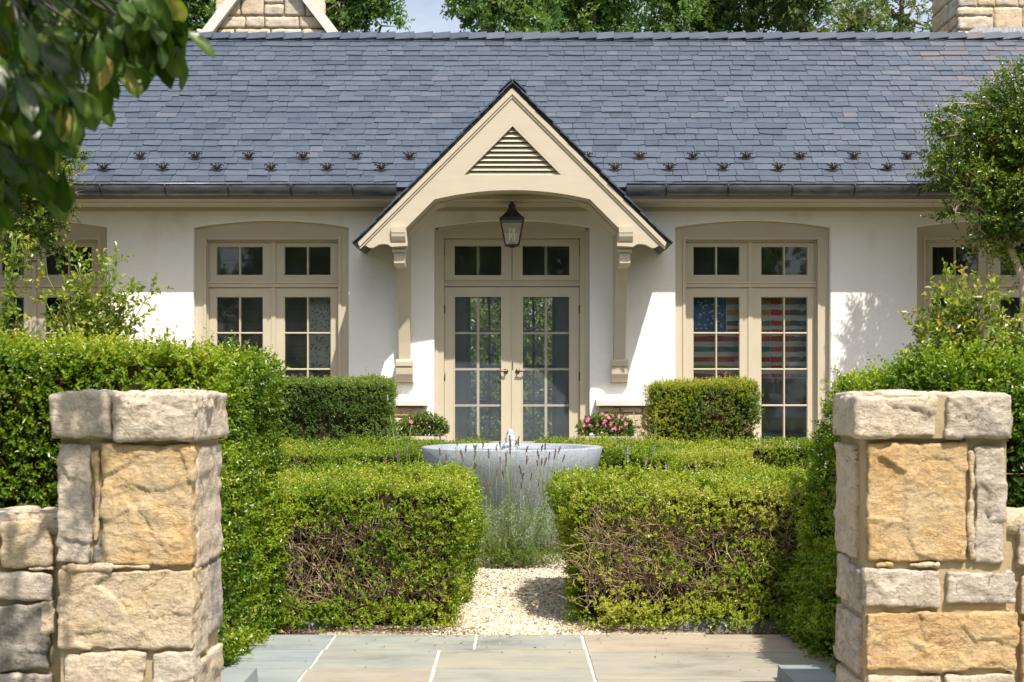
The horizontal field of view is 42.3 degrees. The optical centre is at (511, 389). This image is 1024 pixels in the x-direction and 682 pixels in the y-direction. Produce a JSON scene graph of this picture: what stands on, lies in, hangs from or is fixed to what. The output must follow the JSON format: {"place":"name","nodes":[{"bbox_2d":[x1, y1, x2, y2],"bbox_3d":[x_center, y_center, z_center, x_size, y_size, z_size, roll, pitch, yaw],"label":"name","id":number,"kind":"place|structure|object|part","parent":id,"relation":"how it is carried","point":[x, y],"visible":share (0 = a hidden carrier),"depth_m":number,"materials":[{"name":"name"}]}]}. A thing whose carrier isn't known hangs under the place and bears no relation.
{"place":"outdoors","nodes":[
{"label":"outdoors","id":0,"kind":"place"},
{"bbox_2d":[196,0,337,32],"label":"stone house","id":1,"kind":"structure","parent":0,"point":[269,16],"depth_m":23.99,"materials":[{"name":"stone"}]},
{"bbox_2d":[472,406,550,435],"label":"ground","id":2,"kind":"structure","parent":0,"point":[473,423],"depth_m":73.06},
{"bbox_2d":[0,0,76,31],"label":"background tree","id":3,"kind":"object","parent":2,"relation":"on","point":[74,27],"depth_m":33.57,"materials":[{"name":"green plant"}]},
{"bbox_2d":[109,0,215,31],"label":"background tree","id":4,"kind":"object","parent":2,"relation":"on","point":[199,10],"visible":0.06,"depth_m":29.61,"materials":[{"name":"green plant"}]},
{"bbox_2d":[325,0,414,32],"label":"background tree","id":5,"kind":"object","parent":2,"relation":"on","point":[343,16],"visible":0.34,"depth_m":32.38,"materials":[{"name":"green plant"}]},
{"bbox_2d":[440,0,568,430],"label":"background tree","id":6,"kind":"object","parent":2,"relation":"on","point":[517,15],"visible":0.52,"depth_m":28.46,"materials":[{"name":"green plant"}]},
{"bbox_2d":[471,297,541,435],"bbox_3d":[-0.866,-0.597,25.189,2.953,4.502,2.616,0,0,0],"label":"garden shrub","id":7,"kind":"object","parent":2,"relation":"on","point":[483,326],"visible":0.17,"depth_m":24.57,"materials":[{"name":"green plant"}]},
{"bbox_2d":[471,297,551,435],"bbox_3d":[0.594,-0.663,25.091,3.153,4.680,2.615,0,0,0],"label":"garden shrub","id":8,"kind":"object","parent":2,"relation":"on","point":[540,376],"visible":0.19,"depth_m":24.54,"materials":[{"name":"green plant"}]},
{"bbox_2d":[0,0,1023,454],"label":"house","id":9,"kind":"structure","parent":2,"relation":"on","point":[260,188],"depth_m":17.25,"materials":[{"name":"paint"}]},
{"bbox_2d":[3,298,23,336],"bbox_3d":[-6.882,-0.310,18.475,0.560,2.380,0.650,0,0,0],"label":"window pane","id":10,"kind":"object","parent":9,"relation":"in","point":[20,302],"visible":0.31,"depth_m":18.17,"materials":[{"name":"black glass"}]},
{"bbox_3d":[-6.882,-1.133,18.175,0.328,0.328,0.050,0,0,0],"label":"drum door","id":11,"kind":"part","parent":10,"relation":"part of","materials":[{"name":"black glass"}]},
{"bbox_2d":[0,222,106,340],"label":"window","id":12,"kind":"structure","parent":9,"relation":"in","point":[95,237],"depth_m":17.29,"materials":[{"name":"paint"}]},
{"bbox_2d":[47,298,87,339],"bbox_3d":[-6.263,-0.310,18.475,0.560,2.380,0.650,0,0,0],"label":"window pane","id":13,"kind":"object","parent":9,"relation":"in","point":[51,301],"visible":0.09,"depth_m":18.15,"materials":[{"name":"black glass"}]},
{"bbox_3d":[-6.264,-1.133,18.175,0.328,0.328,0.050,0,0,0],"label":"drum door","id":14,"kind":"part","parent":13,"relation":"part of","materials":[{"name":"black glass"}]},
{"bbox_2d":[195,221,348,378],"bbox_3d":[-3.110,-0.668,17.275,2.002,3.040,0.190,0,0,0],"label":"window","id":15,"kind":"structure","parent":9,"relation":"in","point":[273,286],"depth_m":17.28,"materials":[{"name":"paint"}]},
{"bbox_2d":[310,298,329,367],"bbox_3d":[-2.504,-0.777,17.543,0.351,0.986,0.034,0,0,0],"label":"flecked panel","id":16,"kind":"object","parent":9,"relation":"in","point":[319,322],"visible":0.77,"depth_m":17.53,"materials":[{"name":"paint"}]},
{"bbox_2d":[444,287,513,443],"bbox_3d":[-0.435,-0.227,17.252,0.915,2.215,0.117,0,0,0],"label":"door","id":17,"kind":"structure","parent":9,"relation":"in","point":[506,294],"depth_m":17.26,"materials":[{"name":"paint"}]},
{"bbox_2d":[467,297,555,439],"bbox_3d":[-0.010,-0.365,21.060,1.420,2.330,0.080,0,0,0],"label":"rear window","id":18,"kind":"structure","parent":9,"relation":"in","point":[469,365],"depth_m":21.04,"materials":[{"name":"wood"}]},
{"bbox_2d":[499,201,524,247],"bbox_3d":[0.000,-2.154,16.620,0.314,0.743,0.314,0,0,0],"label":"hanging lantern","id":19,"kind":"object","parent":9,"relation":"hanging from","point":[511,214],"visible":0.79,"depth_m":16.54,"materials":[{"name":"metal"}]},
{"bbox_2d":[514,287,579,442],"bbox_3d":[0.448,-0.227,17.252,0.889,2.215,0.117,0,0,0],"label":"door","id":20,"kind":"structure","parent":9,"relation":"in","point":[573,293],"depth_m":17.26,"materials":[{"name":"paint"}]},
{"bbox_2d":[694,298,805,377],"bbox_3d":[3.149,-0.711,17.541,1.561,1.118,0.037,0,0,0],"label":"flag","id":21,"kind":"object","parent":9,"relation":"in","point":[771,321],"visible":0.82,"depth_m":17.53,"materials":[{"name":"fabric"}]},
{"bbox_2d":[675,221,828,454],"bbox_3d":[3.110,-0.668,17.275,2.002,3.040,0.190,0,0,0],"label":"window","id":22,"kind":"structure","parent":9,"relation":"in","point":[749,286],"depth_m":17.29,"materials":[{"name":"paint"}]},
{"bbox_2d":[932,247,940,353],"bbox_3d":[5.550,-0.570,17.753,0.400,2.860,0.066,0,0,0],"label":"curtain","id":23,"kind":"object","parent":9,"relation":"in","point":[936,260],"depth_m":17.76,"materials":[{"name":"fabric"}]},
{"bbox_2d":[917,222,1023,353],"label":"window","id":24,"kind":"structure","parent":9,"relation":"in","point":[940,235],"depth_m":17.28,"materials":[{"name":"paint"}]},
{"bbox_2d":[1000,248,1020,345],"bbox_3d":[6.625,-0.570,17.753,0.550,2.860,0.066,0,0,0],"label":"curtain","id":25,"kind":"object","parent":9,"relation":"in","point":[1011,310],"depth_m":17.76,"materials":[{"name":"fabric"}]},
{"bbox_2d":[530,0,645,32],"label":"background tree","id":26,"kind":"object","parent":2,"relation":"on","point":[597,16],"visible":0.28,"depth_m":31.86,"materials":[{"name":"green plant"}]},
{"bbox_2d":[619,0,769,32],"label":"background tree","id":27,"kind":"object","parent":2,"relation":"on","point":[691,16],"visible":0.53,"depth_m":28.39,"materials":[{"name":"green plant"}]},
{"bbox_2d":[709,0,850,32],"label":"drooping tree","id":28,"kind":"object","parent":2,"relation":"on","point":[782,17],"visible":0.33,"depth_m":27.37,"materials":[{"name":"green plant"}]},
{"bbox_2d":[819,0,895,32],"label":"background tree","id":29,"kind":"object","parent":2,"relation":"on","point":[858,20],"visible":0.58,"depth_m":33.72,"materials":[{"name":"green plant"}]},
{"bbox_2d":[857,0,932,32],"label":"background tree","id":30,"kind":"object","parent":2,"relation":"on","point":[904,21],"visible":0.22,"depth_m":35.77,"materials":[{"name":"green plant"}]},
{"bbox_2d":[919,0,932,32],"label":"background tree","id":31,"kind":"object","parent":2,"relation":"on","point":[930,29],"depth_m":37.93,"materials":[{"name":"green plant"}]},
{"bbox_2d":[318,554,705,634],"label":"gravel path","id":32,"kind":"structure","parent":0,"point":[389,624],"depth_m":8.37,"materials":[{"name":"beige gravel"}]},
{"bbox_2d":[414,561,611,652],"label":"gravel","id":33,"kind":"structure","parent":0,"point":[517,617],"depth_m":9.21,"materials":[{"name":"beige gravel"}]},
{"bbox_2d":[439,432,493,546],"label":"lavender plant","id":34,"kind":"object","parent":33,"relation":"on","point":[475,465],"visible":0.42,"depth_m":11.45,"materials":[{"name":"purple plant"}]},
{"bbox_2d":[459,433,555,565],"bbox_3d":[-0.051,0.930,11.355,0.929,1.113,0.736,0,0,0],"label":"lavender plant","id":35,"kind":"object","parent":33,"relation":"on","point":[509,512],"visible":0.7,"depth_m":11.33,"materials":[{"name":"green plant"}]},
{"bbox_2d":[472,521,566,567],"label":"plant","id":36,"kind":"object","parent":33,"relation":"on","point":[515,559],"visible":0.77,"depth_m":11.17,"materials":[{"name":"green plant"}]},
{"bbox_2d":[487,442,564,560],"bbox_3d":[0.171,0.966,11.406,0.847,1.026,0.689,0,0,-25],"label":"lavender plant","id":37,"kind":"object","parent":33,"relation":"on","point":[542,526],"visible":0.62,"depth_m":11.37,"materials":[{"name":"green plant"}]},
{"bbox_2d":[260,538,781,634],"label":"soil","id":38,"kind":"structure","parent":0,"point":[292,631],"depth_m":8.27,"materials":[{"name":"brown soil"}]},
{"bbox_2d":[0,228,38,338],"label":"rose bush","id":39,"kind":"object","parent":38,"relation":"on","point":[10,294],"visible":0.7,"depth_m":10.14,"materials":[{"name":"green plant"}]},
{"bbox_2d":[0,147,93,277],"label":"crape myrtle","id":40,"kind":"object","parent":38,"relation":"on","point":[41,228],"visible":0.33,"depth_m":15.65,"materials":[{"name":"green plant"}]},
{"bbox_2d":[26,241,173,344],"bbox_3d":[-3.129,-0.459,10.046,0.989,1.326,0.890,0,0,0],"label":"rose bush","id":41,"kind":"object","parent":38,"relation":"on","point":[104,324],"visible":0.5,"depth_m":9.90,"materials":[{"name":"green plant"}]},
{"bbox_2d":[0,316,299,665],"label":"tall hedge","id":42,"kind":"object","parent":38,"relation":"on","point":[35,372],"visible":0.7,"depth_m":6.72,"materials":[{"name":"green plant"}]},
{"bbox_2d":[295,619,333,632],"bbox_3d":[-1.240,1.488,8.330,0.240,0.085,0.060,0,0,0],"label":"stone edging","id":43,"kind":"object","parent":38,"relation":"on","point":[315,626],"visible":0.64,"depth_m":8.30,"materials":[{"name":"grey stone"}]},
{"bbox_2d":[261,369,401,447],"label":"clipped box block","id":44,"kind":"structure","parent":38,"relation":"on","point":[339,409],"depth_m":15.27,"materials":[{"name":"green plant"}]},
{"bbox_2d":[261,439,424,475],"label":"box hedge","id":45,"kind":"object","parent":38,"relation":"on","point":[302,458],"visible":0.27,"depth_m":13.45,"materials":[{"name":"green plant"}]},
{"bbox_2d":[257,453,491,632],"bbox_3d":[-1.467,1.000,9.240,2.651,1.073,2.308,0,0,0],"label":"box hedge","id":46,"kind":"object","parent":38,"relation":"on","point":[393,543],"visible":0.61,"depth_m":8.42,"materials":[{"name":"green plant"}]},
{"bbox_2d":[262,432,493,465],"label":"box hedge","id":47,"kind":"object","parent":38,"relation":"on","point":[366,441],"visible":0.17,"depth_m":14.66,"materials":[{"name":"green plant"}]},
{"bbox_2d":[386,415,413,446],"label":"leafy stem plant","id":48,"kind":"object","parent":38,"relation":"on","point":[398,437],"visible":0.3,"depth_m":14.26,"materials":[{"name":"green plant"}]},
{"bbox_2d":[387,429,421,464],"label":"lavender plant","id":49,"kind":"object","parent":38,"relation":"on","point":[398,454],"visible":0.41,"depth_m":12.38,"materials":[{"name":"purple plant"}]},
{"bbox_2d":[422,428,601,551],"bbox_3d":[0.000,0.930,12.500,1.700,1.140,1.700,0,0,0],"label":"fountain","id":50,"kind":"object","parent":38,"relation":"on","point":[577,453],"visible":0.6,"depth_m":11.81,"materials":[{"name":"stone"}]},
{"bbox_2d":[273,566,784,669],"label":"dead leaves","id":51,"kind":"object","parent":38,"relation":"on","point":[472,628],"visible":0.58,"depth_m":8.23,"materials":[{"name":"brown plant"}]},
{"bbox_2d":[609,423,631,464],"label":"leafy stem plant","id":52,"kind":"object","parent":38,"relation":"on","point":[620,440],"visible":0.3,"depth_m":14.15,"materials":[{"name":"green plant"}]},
{"bbox_2d":[625,446,655,469],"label":"lavender plant","id":53,"kind":"object","parent":38,"relation":"on","point":[628,457],"visible":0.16,"depth_m":12.17,"materials":[{"name":"purple plant"}]},
{"bbox_2d":[629,408,661,445],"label":"leafy stem plant","id":54,"kind":"object","parent":38,"relation":"on","point":[656,420],"visible":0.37,"depth_m":14.22,"materials":[{"name":"green plant"}]},
{"bbox_2d":[532,432,818,472],"bbox_3d":[1.806,0.996,14.734,3.289,1.102,0.766,0,0,0],"label":"box hedge","id":55,"kind":"object","parent":38,"relation":"on","point":[780,455],"visible":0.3,"depth_m":14.58,"materials":[{"name":"green plant"}]},
{"bbox_2d":[533,455,826,631],"bbox_3d":[1.453,0.988,9.164,2.611,1.100,2.168,0,0,0],"label":"box hedge","id":56,"kind":"object","parent":38,"relation":"on","point":[645,547],"visible":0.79,"depth_m":8.40,"materials":[{"name":"green plant"}]},
{"bbox_2d":[601,437,766,474],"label":"box hedge","id":57,"kind":"object","parent":38,"relation":"on","point":[669,455],"visible":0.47,"depth_m":12.83,"materials":[{"name":"green plant"}]},
{"bbox_2d":[665,462,718,470],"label":"lavender plant","id":58,"kind":"object","parent":38,"relation":"on","point":[685,466],"visible":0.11,"depth_m":12.02,"materials":[{"name":"purple plant"}]},
{"bbox_2d":[638,372,765,447],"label":"clipped box block","id":59,"kind":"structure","parent":38,"relation":"on","point":[694,410],"depth_m":15.25,"materials":[{"name":"green plant"}]},
{"bbox_2d":[668,619,793,632],"bbox_3d":[1.390,1.488,8.330,0.820,0.085,0.060,0,0,0],"label":"stone edging","id":60,"kind":"object","parent":38,"relation":"on","point":[702,625],"visible":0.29,"depth_m":8.30,"materials":[{"name":"grey stone"}]},
{"bbox_2d":[764,330,1023,675],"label":"tall hedge","id":61,"kind":"object","parent":38,"relation":"on","point":[810,613],"visible":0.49,"depth_m":7.34,"materials":[{"name":"green plant"}]},
{"bbox_2d":[897,258,1023,355],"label":"rose bush","id":62,"kind":"object","parent":38,"relation":"on","point":[964,319],"visible":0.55,"depth_m":9.87,"materials":[{"name":"green plant"}]},
{"bbox_2d":[906,53,1023,349],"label":"crape myrtle","id":63,"kind":"object","parent":38,"relation":"on","point":[990,162],"visible":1,"depth_m":15.60,"materials":[{"name":"green plant"}]},
{"bbox_2d":[983,297,1023,355],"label":"rose bush","id":64,"kind":"object","parent":38,"relation":"on","point":[1016,339],"visible":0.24,"depth_m":10.08,"materials":[{"name":"green plant"}]},
{"bbox_2d":[223,634,838,681],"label":"flagstone paving","id":65,"kind":"structure","parent":0,"point":[409,658],"depth_m":7.39,"materials":[{"name":"grey stone"}]},
{"bbox_2d":[0,506,60,681],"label":"stone wall","id":66,"kind":"structure","parent":65,"relation":"on","point":[30,568],"depth_m":5.60,"materials":[{"name":"beige stone"}]},
{"bbox_2d":[0,0,214,234],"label":"magnolia tree","id":67,"kind":"object","parent":65,"relation":"on","point":[51,109],"visible":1,"depth_m":2.99,"materials":[{"name":"green plant"}]},
{"bbox_2d":[49,388,228,681],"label":"stone pier","id":68,"kind":"structure","parent":65,"relation":"on","point":[139,538],"depth_m":5.48,"materials":[{"name":"beige stone"}]},
{"bbox_2d":[220,668,257,681],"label":"stone edging","id":69,"kind":"object","parent":65,"relation":"on","point":[239,675],"visible":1,"depth_m":6.65,"materials":[{"name":"grey stone"}]},
{"bbox_2d":[777,665,835,681],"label":"stone edging","id":70,"kind":"object","parent":65,"relation":"on","point":[804,673],"visible":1,"depth_m":6.68,"materials":[{"name":"grey stone"}]},
{"bbox_2d":[833,389,1018,681],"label":"stone pier","id":71,"kind":"structure","parent":65,"relation":"on","point":[926,584],"depth_m":5.48,"materials":[{"name":"beige stone"}]},
{"bbox_2d":[1006,507,1023,681],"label":"stone wall","id":72,"kind":"structure","parent":65,"relation":"on","point":[1015,540],"depth_m":5.62,"materials":[{"name":"beige stone"}]},
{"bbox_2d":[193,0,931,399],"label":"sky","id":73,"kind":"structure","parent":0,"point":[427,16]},
{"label":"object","id":74,"kind":"structure","parent":0,"visible":0},
{"bbox_2d":[399,435,446,443],"bbox_3d":[-1.110,0.745,16.500,0.580,0.340,0.380,0,0,0],"label":"planter","id":75,"kind":"object","parent":74,"relation":"on","point":[443,437],"visible":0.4,"depth_m":16.31,"materials":[{"name":"stone"}]},
{"bbox_2d":[395,410,450,438],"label":"bedding plant","id":76,"kind":"object","parent":75,"relation":"in","point":[435,424],"visible":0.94,"depth_m":16.41,"materials":[{"name":"green plant"}]},
{"bbox_2d":[580,435,633,447],"bbox_3d":[1.170,0.745,16.500,0.660,0.340,0.380,0,0,0],"label":"planter","id":77,"kind":"object","parent":74,"relation":"on","point":[595,437],"visible":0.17,"depth_m":16.31,"materials":[{"name":"stone"}]},
{"bbox_2d":[575,411,635,435],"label":"bedding plant","id":78,"kind":"object","parent":77,"relation":"in","point":[587,425],"visible":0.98,"depth_m":16.40,"materials":[{"name":"green plant"}]}
]}

